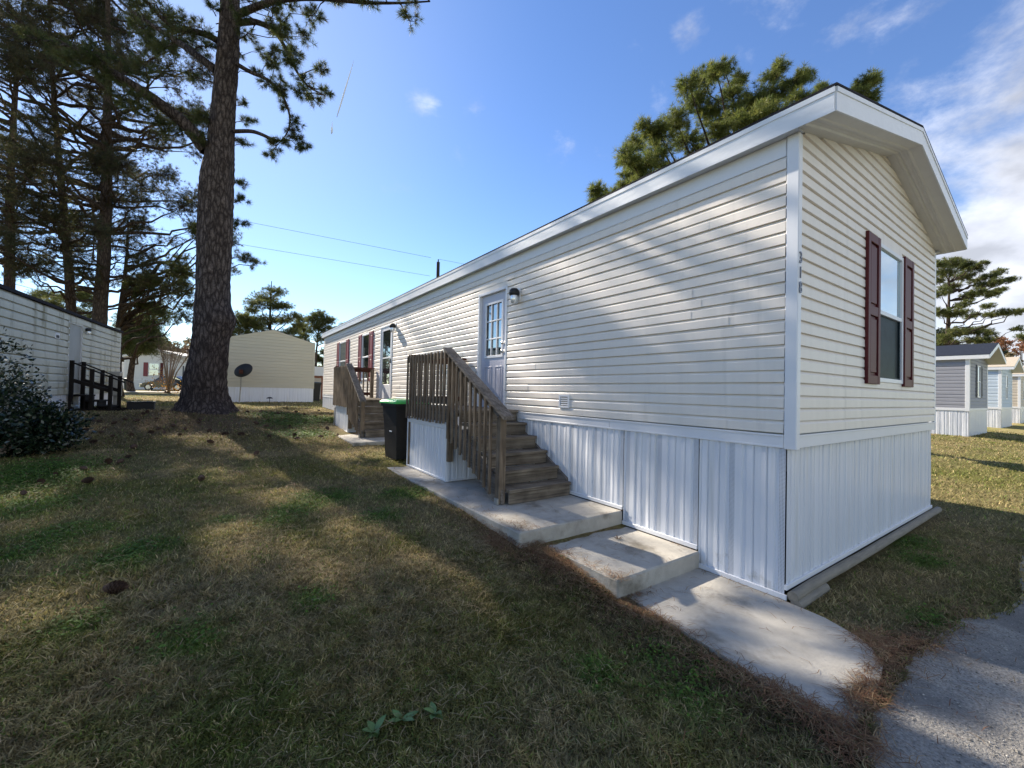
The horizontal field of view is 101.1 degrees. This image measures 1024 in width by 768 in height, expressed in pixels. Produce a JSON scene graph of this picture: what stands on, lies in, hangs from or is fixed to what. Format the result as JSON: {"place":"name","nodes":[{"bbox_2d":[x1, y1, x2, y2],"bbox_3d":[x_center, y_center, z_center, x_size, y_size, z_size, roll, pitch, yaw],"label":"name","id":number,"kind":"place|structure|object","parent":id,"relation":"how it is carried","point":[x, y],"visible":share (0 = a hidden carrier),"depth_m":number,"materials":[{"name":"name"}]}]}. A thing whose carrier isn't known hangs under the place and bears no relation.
{"place":"outdoors","nodes":[
{"label":"outdoors","id":0,"kind":"place"},
{"bbox_2d":[124,391,179,392],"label":"driveway","id":1,"kind":"structure","parent":0,"point":[149,391],"depth_m":33.33,"materials":[{"name":"concrete"}]},
{"bbox_2d":[139,376,181,390],"bbox_3d":[-32.710,-0.086,40.192,4.098,1.463,1.830,1,-1,-8],"label":"parked car","id":2,"kind":"object","parent":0,"point":[178,379],"visible":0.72,"depth_m":39.33,"materials":[{"name":"black paint"}]},
{"bbox_2d":[338,434,384,445],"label":"path","id":3,"kind":"structure","parent":0,"point":[355,441],"depth_m":8.97,"materials":[{"name":"concrete"}]},
{"bbox_2d":[333,363,383,437],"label":"porch steps","id":4,"kind":"structure","parent":3,"relation":"on","point":[354,407],"depth_m":10.21,"materials":[{"name":"brown wood"}]},
{"bbox_2d":[387,466,621,547],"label":"path","id":5,"kind":"structure","parent":0,"point":[566,515],"depth_m":4.58,"materials":[{"name":"concrete"}]},
{"bbox_2d":[406,347,570,504],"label":"porch steps","id":6,"kind":"structure","parent":5,"relation":"on","point":[443,445],"depth_m":5.65,"materials":[{"name":"brown wood"}]},
{"bbox_2d":[0,388,1023,767],"bbox_3d":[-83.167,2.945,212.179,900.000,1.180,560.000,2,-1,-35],"label":"ground","id":7,"kind":"structure","parent":0,"point":[892,546],"depth_m":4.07,"materials":[{"name":"green plant"}]},
{"bbox_2d":[37,478,44,483],"bbox_3d":[-5.761,1.189,5.151,0.106,0.069,0.069,-4,4,20],"label":"pine cone","id":8,"kind":"object","parent":7,"relation":"on","point":[42,480],"visible":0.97,"depth_m":5.13,"materials":[{"name":"brown plant"}]},
{"bbox_2d":[0,326,98,457],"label":"evergreen shrub","id":9,"kind":"object","parent":7,"relation":"on","point":[36,427],"visible":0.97,"depth_m":6.37,"materials":[{"name":"green plant"}]},
{"bbox_2d":[24,287,92,318],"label":"pine tree","id":10,"kind":"object","parent":7,"relation":"on","point":[59,301],"visible":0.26,"depth_m":47.77,"materials":[{"name":"green plant"}]},
{"bbox_2d":[0,284,123,410],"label":"mobile home","id":11,"kind":"object","parent":7,"relation":"on","point":[58,338],"visible":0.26,"depth_m":11.76,"materials":[{"name":"white plastic"}]},
{"bbox_2d":[67,324,81,392],"bbox_3d":[-13.541,-0.764,13.024,0.110,2.140,1.000,2,-1,-31],"label":"side door","id":12,"kind":"structure","parent":11,"relation":"in","point":[75,331],"depth_m":13.14,"materials":[{"name":"paint"}]},
{"bbox_2d":[0,0,150,288],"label":"pine tree","id":13,"kind":"object","parent":7,"relation":"on","point":[14,93],"visible":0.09,"depth_m":25.01,"materials":[{"name":"green plant"}]},
{"bbox_2d":[79,466,87,470],"bbox_3d":[-5.841,1.150,5.744,0.106,0.069,0.069,6,15,7],"label":"pine cone","id":14,"kind":"object","parent":7,"relation":"on","point":[83,468],"visible":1,"depth_m":5.73,"materials":[{"name":"brown plant"}]},
{"bbox_2d":[81,477,93,482],"bbox_3d":[-5.335,1.208,5.298,0.130,0.084,0.084,-10,-13,-15],"label":"pine cone","id":15,"kind":"object","parent":7,"relation":"on","point":[87,479],"visible":1,"depth_m":5.28,"materials":[{"name":"brown plant"}]},
{"bbox_2d":[0,0,182,313],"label":"pine tree","id":16,"kind":"object","parent":7,"relation":"on","point":[70,303],"visible":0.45,"depth_m":21.52,"materials":[{"name":"green plant"}]},
{"bbox_2d":[68,360,133,410],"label":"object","id":17,"kind":"structure","parent":7,"relation":"on","point":[87,401],"depth_m":13.06,"materials":[{"name":"black wood"}]},
{"bbox_2d":[104,458,112,463],"bbox_3d":[-5.862,1.120,6.118,0.134,0.087,0.087,5,-7,24],"label":"pine cone","id":18,"kind":"object","parent":7,"relation":"on","point":[108,461],"visible":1,"depth_m":6.10,"materials":[{"name":"brown plant"}]},
{"bbox_2d":[102,580,128,593],"bbox_3d":[-2.591,1.329,2.755,0.140,0.091,0.091,1,-14,-10],"label":"pine cone","id":19,"kind":"object","parent":7,"relation":"on","point":[116,586],"visible":0.99,"depth_m":2.74,"materials":[{"name":"brown plant"}]},
{"bbox_2d":[110,371,122,404],"bbox_3d":[-14.586,0.296,15.501,0.300,1.500,0.300,2,-1,-30],"label":"meter box","id":20,"kind":"object","parent":7,"relation":"on","point":[115,383],"visible":0.49,"depth_m":15.40,"materials":[{"name":"metal"}]},
{"bbox_2d":[0,0,237,324],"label":"pine tree","id":21,"kind":"object","parent":7,"relation":"on","point":[107,157],"visible":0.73,"depth_m":19.42,"materials":[{"name":"green plant"}]},
{"bbox_2d":[122,362,123,387],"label":"mobile home","id":22,"kind":"object","parent":7,"relation":"on","point":[123,371],"visible":0.01,"depth_m":52.19,"materials":[{"name":"white plastic"}]},
{"bbox_2d":[126,401,155,409],"bbox_3d":[-12.503,0.753,14.208,0.740,0.320,0.440,2,-1,-35],"label":"cable box","id":23,"kind":"object","parent":7,"relation":"on","point":[139,405],"visible":0.79,"depth_m":14.07,"materials":[{"name":"black plastic"}]},
{"bbox_2d":[108,301,179,390],"bbox_3d":[-29.794,-3.324,33.621,5.244,8.395,7.492,2,-1,-35],"label":"pine tree","id":24,"kind":"object","parent":7,"relation":"on","point":[145,348],"visible":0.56,"depth_m":32.76,"materials":[{"name":"green plant"}]},
{"bbox_2d":[122,350,187,389],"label":"mobile home","id":25,"kind":"object","parent":7,"relation":"on","point":[144,365],"visible":0.16,"depth_m":45.59,"materials":[{"name":"white plastic"}]},
{"bbox_2d":[148,363,159,375],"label":"window","id":26,"kind":"structure","parent":25,"relation":"in","point":[151,371],"depth_m":45.67,"materials":[{"name":"white glass"}]},
{"bbox_2d":[143,335,189,393],"bbox_3d":[-25.767,-1.397,32.643,4.804,5.172,2.586,1,-1,9],"label":"bare shrub","id":27,"kind":"object","parent":7,"relation":"on","point":[170,380],"visible":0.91,"depth_m":32.66,"materials":[{"name":"brown plant"}]},
{"bbox_2d":[161,336,190,352],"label":"broadleaf tree","id":28,"kind":"object","parent":7,"relation":"on","point":[176,343],"visible":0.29,"depth_m":57.63,"materials":[{"name":"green plant"}]},
{"bbox_2d":[115,217,243,396],"bbox_3d":[-19.502,-4.399,24.017,9.021,10.766,5.143,1,-1,4],"label":"pine tree","id":29,"kind":"object","parent":7,"relation":"on","point":[124,320],"visible":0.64,"depth_m":23.40,"materials":[{"name":"green plant"}]},
{"bbox_2d":[198,475,204,480],"bbox_3d":[-4.156,1.255,5.636,0.083,0.083,0.128,2,-7,-38],"label":"pine cone","id":30,"kind":"object","parent":7,"relation":"on","point":[201,477],"visible":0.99,"depth_m":5.61,"materials":[{"name":"brown plant"}]},
{"bbox_2d":[8,0,429,414],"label":"pine tree","id":31,"kind":"object","parent":7,"relation":"on","point":[204,389],"visible":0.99,"depth_m":11.38,"materials":[{"name":"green plant"}]},
{"bbox_2d":[234,364,252,402],"bbox_3d":[-13.219,-0.018,20.618,0.796,1.993,0.438,1,-1,7],"label":"satellite dish","id":32,"kind":"object","parent":7,"relation":"on","point":[244,372],"visible":0.98,"depth_m":20.65,"materials":[{"name":"metal"}]},
{"bbox_2d":[232,309,267,335],"bbox_3d":[-24.232,-2.851,37.942,5.416,7.848,2.628,1,-1,4],"label":"pine tree","id":33,"kind":"object","parent":7,"relation":"on","point":[246,324],"visible":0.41,"depth_m":37.72,"materials":[{"name":"green plant"}]},
{"bbox_2d":[227,329,315,401],"bbox_3d":[-16.686,-0.740,27.975,4.142,4.276,14.086,2,-1,-35],"label":"mobile home","id":34,"kind":"object","parent":7,"relation":"on","point":[283,365],"visible":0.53,"depth_m":22.24,"materials":[{"name":"beige plastic"}]},
{"bbox_2d":[240,281,308,337],"bbox_3d":[-22.704,-4.335,39.826,4.767,10.950,6.368,7,-5,-79],"label":"pine tree","id":35,"kind":"object","parent":7,"relation":"on","point":[270,303],"visible":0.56,"depth_m":39.78,"materials":[{"name":"green plant"}]},
{"bbox_2d":[290,316,312,341],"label":"pine tree","id":36,"kind":"object","parent":7,"relation":"on","point":[306,335],"visible":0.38,"depth_m":43.80,"materials":[{"name":"green plant"}]},
{"bbox_2d":[313,382,321,400],"bbox_3d":[-12.039,0.455,25.651,0.693,1.170,0.799,2,-1,-35],"label":"wheeled bin","id":37,"kind":"object","parent":7,"relation":"on","point":[316,391],"visible":0.51,"depth_m":25.43,"materials":[{"name":"black plastic"}]},
{"bbox_2d":[314,367,322,398],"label":"shed","id":38,"kind":"structure","parent":7,"relation":"on","point":[318,374],"depth_m":28.13,"materials":[{"name":"white"}]},
{"bbox_2d":[314,378,320,398],"bbox_3d":[-13.095,0.300,28.037,0.700,1.400,0.029,2,-1,-35],"label":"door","id":39,"kind":"structure","parent":38,"relation":"in","point":[315,379],"depth_m":28.14,"materials":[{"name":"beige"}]},
{"bbox_2d":[315,350,322,361],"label":"pine tree","id":40,"kind":"object","parent":7,"relation":"on","point":[318,356],"visible":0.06,"depth_m":50.08,"materials":[{"name":"green plant"}]},
{"bbox_2d":[317,348,323,364],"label":"pine tree","id":41,"kind":"object","parent":7,"relation":"on","point":[321,361],"visible":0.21,"depth_m":50.65,"materials":[{"name":"green plant"}]},
{"bbox_2d":[304,309,338,366],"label":"pine tree","id":42,"kind":"object","parent":7,"relation":"on","point":[321,321],"visible":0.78,"depth_m":45.75,"materials":[{"name":"green plant"}]},
{"bbox_2d":[362,714,385,737],"bbox_3d":[-0.650,1.609,1.973,0.086,0.043,0.115,1,-1,3],"label":"weed","id":43,"kind":"object","parent":7,"relation":"on","point":[372,725],"visible":1,"depth_m":1.98,"materials":[{"name":"green plant"}]},
{"bbox_2d":[389,709,417,722],"bbox_3d":[-0.525,1.613,2.032,0.136,0.042,0.098,1,-1,-6],"label":"weed","id":44,"kind":"object","parent":7,"relation":"on","point":[395,719],"visible":0.99,"depth_m":2.05,"materials":[{"name":"green plant"}]},
{"bbox_2d":[380,399,428,459],"bbox_3d":[-1.941,0.814,7.691,0.741,1.085,0.643,2,-1,-41],"label":"wheeled bin","id":45,"kind":"object","parent":7,"relation":"on","point":[395,423],"visible":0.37,"depth_m":7.40,"materials":[{"name":"black plastic"}]},
{"bbox_2d":[423,701,442,719],"bbox_3d":[-0.395,1.620,2.079,0.075,0.037,0.144,2,-1,-35],"label":"weed","id":46,"kind":"object","parent":7,"relation":"on","point":[432,710],"visible":0.98,"depth_m":2.08,"materials":[{"name":"green plant"}]},
{"bbox_2d":[436,259,439,276],"bbox_3d":[-6.078,-4.506,33.943,0.320,11.128,0.320,2,-1,-35],"label":"utility pole","id":47,"kind":"object","parent":7,"relation":"on","point":[438,269],"visible":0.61,"depth_m":33.92,"materials":[{"name":"grey metal"}]},
{"bbox_2d":[20,170,430,257],"bbox_3d":[-19.797,-11.986,29.913,27.798,2.971,0.110,2,-1,-17],"label":"power line","id":48,"kind":"object","parent":47,"relation":"attached to","point":[317,235],"visible":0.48,"depth_m":31.68,"materials":[{"name":"black"}]},
{"bbox_2d":[112,220,427,275],"bbox_3d":[-19.801,-10.202,29.794,27.704,2.346,0.267,2,-1,-16],"label":"power line","id":49,"kind":"object","parent":47,"relation":"attached to","point":[307,255],"visible":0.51,"depth_m":31.34,"materials":[{"name":"black metal"}]},
{"bbox_2d":[0,410,996,735],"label":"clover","id":50,"kind":"object","parent":7,"relation":"on","point":[302,418],"visible":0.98,"depth_m":4.14,"materials":[{"name":"green plant"}]},
{"bbox_2d":[0,407,1023,767],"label":"pine straw","id":51,"kind":"object","parent":7,"relation":"on","point":[852,735],"visible":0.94,"depth_m":2.56,"materials":[{"name":"brown plant"}]},
{"bbox_2d":[322,82,967,600],"bbox_3d":[-0.992,-0.465,11.871,4.889,4.501,18.294,2,-1,-35],"label":"mobile home","id":52,"kind":"object","parent":7,"relation":"on","point":[720,356],"visible":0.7,"depth_m":4.25,"materials":[{"name":"plastic"}]},
{"bbox_2d":[339,341,345,365],"bbox_3d":[-6.109,-0.819,15.235,0.055,1.420,1.020,2,-1,-35],"label":"window","id":53,"kind":"structure","parent":52,"relation":"in","point":[342,346],"depth_m":15.32,"materials":[{"name":"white glass"}]},
{"bbox_2d":[361,333,368,379],"bbox_3d":[-4.474,-0.824,12.901,0.055,1.420,0.800,2,-1,-35],"label":"window","id":54,"kind":"structure","parent":52,"relation":"in","point":[365,338],"depth_m":12.97,"materials":[{"name":"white glass"}]},
{"bbox_2d":[379,324,392,398],"bbox_3d":[-3.378,-0.572,11.330,0.090,2.010,0.950,2,-1,-35],"label":"storm door","id":55,"kind":"structure","parent":52,"relation":"in","point":[386,337],"depth_m":11.36,"materials":[{"name":"white glass"}]},
{"bbox_2d":[481,290,505,406],"bbox_3d":[-0.321,-0.547,6.988,0.105,1.925,0.800,2,-1,-35],"label":"front door","id":56,"kind":"structure","parent":52,"relation":"in","point":[493,306],"depth_m":7.01,"materials":[{"name":"paint"}]},
{"bbox_2d":[880,243,903,383],"bbox_3d":[4.260,-0.762,4.762,0.910,1.500,0.055,2,-1,-35],"label":"window","id":57,"kind":"structure","parent":52,"relation":"in","point":[892,264],"depth_m":4.81,"materials":[{"name":"clear glass"}]},
{"bbox_2d":[583,51,886,203],"bbox_3d":[7.312,-5.014,14.292,10.376,13.852,4.280,1,-1,-1],"label":"pine tree","id":58,"kind":"object","parent":7,"relation":"on","point":[746,108],"visible":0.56,"depth_m":13.73,"materials":[{"name":"green plant"}]},
{"bbox_2d":[790,583,829,608],"bbox_3d":[2.421,1.718,3.412,0.571,0.085,0.087,2,-1,-35],"label":"landscape timber","id":59,"kind":"object","parent":7,"relation":"on","point":[811,597],"visible":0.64,"depth_m":3.35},
{"bbox_2d":[787,507,941,600],"bbox_3d":[4.117,1.718,4.627,4.741,0.085,0.089,2,-1,-35],"label":"landscape timber","id":60,"kind":"object","parent":7,"relation":"on","point":[804,589],"visible":1,"depth_m":3.99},
{"bbox_2d":[936,327,954,342],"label":"broadleaf tree","id":61,"kind":"object","parent":7,"relation":"on","point":[938,331],"visible":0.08,"depth_m":54.56,"materials":[{"name":"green plant"}]},
{"bbox_2d":[929,343,1005,436],"bbox_3d":[16.488,0.451,26.258,4.712,4.576,18.232,2,-1,-35],"label":"mobile home","id":62,"kind":"object","parent":7,"relation":"on","point":[961,390],"visible":0.25,"depth_m":18.55,"materials":[{"name":"grey plastic"}]},
{"bbox_2d":[978,366,980,397],"bbox_3d":[21.341,-0.101,19.272,0.900,1.450,0.055,2,-1,-35],"label":"window","id":63,"kind":"structure","parent":62,"relation":"in","point":[979,367],"depth_m":19.41,"materials":[{"name":"white glass"}]},
{"bbox_2d":[936,256,1023,348],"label":"pine tree","id":64,"kind":"object","parent":7,"relation":"on","point":[981,284],"visible":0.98,"depth_m":39.48,"materials":[{"name":"green plant"}]},
{"bbox_2d":[992,335,1014,354],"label":"broadleaf tree","id":65,"kind":"object","parent":7,"relation":"on","point":[1002,341],"visible":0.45,"depth_m":71.11,"materials":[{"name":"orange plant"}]},
{"bbox_2d":[987,357,1023,427],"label":"mobile home","id":66,"kind":"object","parent":7,"relation":"on","point":[999,413],"visible":0.2,"depth_m":24.80,"materials":[{"name":"blue"}]},
{"bbox_2d":[1005,375,1007,398],"bbox_3d":[30.149,0.208,25.689,0.800,1.450,0.055,2,-1,-35],"label":"window","id":67,"kind":"structure","parent":66,"relation":"in","point":[1006,377],"depth_m":25.75,"materials":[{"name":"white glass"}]},
{"bbox_2d":[1002,338,1023,361],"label":"broadleaf tree","id":68,"kind":"object","parent":7,"relation":"on","point":[1020,346],"visible":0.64,"depth_m":76.07,"materials":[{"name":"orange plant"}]},
{"bbox_2d":[1004,352,1023,364],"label":"broadleaf tree","id":69,"kind":"object","parent":7,"relation":"on","point":[1010,354],"visible":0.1,"depth_m":62.36,"materials":[{"name":"plant"}]},
{"bbox_2d":[1012,366,1023,422],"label":"mobile home","id":70,"kind":"object","parent":7,"relation":"on","point":[1017,397],"visible":0.09,"depth_m":30.48,"materials":[{"name":"beige plastic"}]},
{"bbox_2d":[0,0,1023,365],"label":"sky","id":71,"kind":"structure","parent":0,"point":[458,137],"materials":[{"name":"blue"}]},
{"bbox_2d":[337,61,353,115],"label":"contrail","id":72,"kind":"object","parent":71,"relation":"in","point":[344,91],"visible":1,"depth_m":3496.54,"materials":[{"name":"white"}]},
{"bbox_2d":[549,527,698,599],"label":"path","id":73,"kind":"structure","parent":0,"point":[601,547],"depth_m":3.75,"materials":[{"name":"concrete"}]},
{"bbox_2d":[627,568,882,737],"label":"path","id":74,"kind":"structure","parent":0,"point":[815,644],"depth_m":2.84,"materials":[{"name":"concrete"}]},
{"bbox_2d":[861,556,1023,767],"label":"street","id":75,"kind":"structure","parent":0,"point":[981,750],"depth_m":2.21,"materials":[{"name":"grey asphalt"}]}
]}

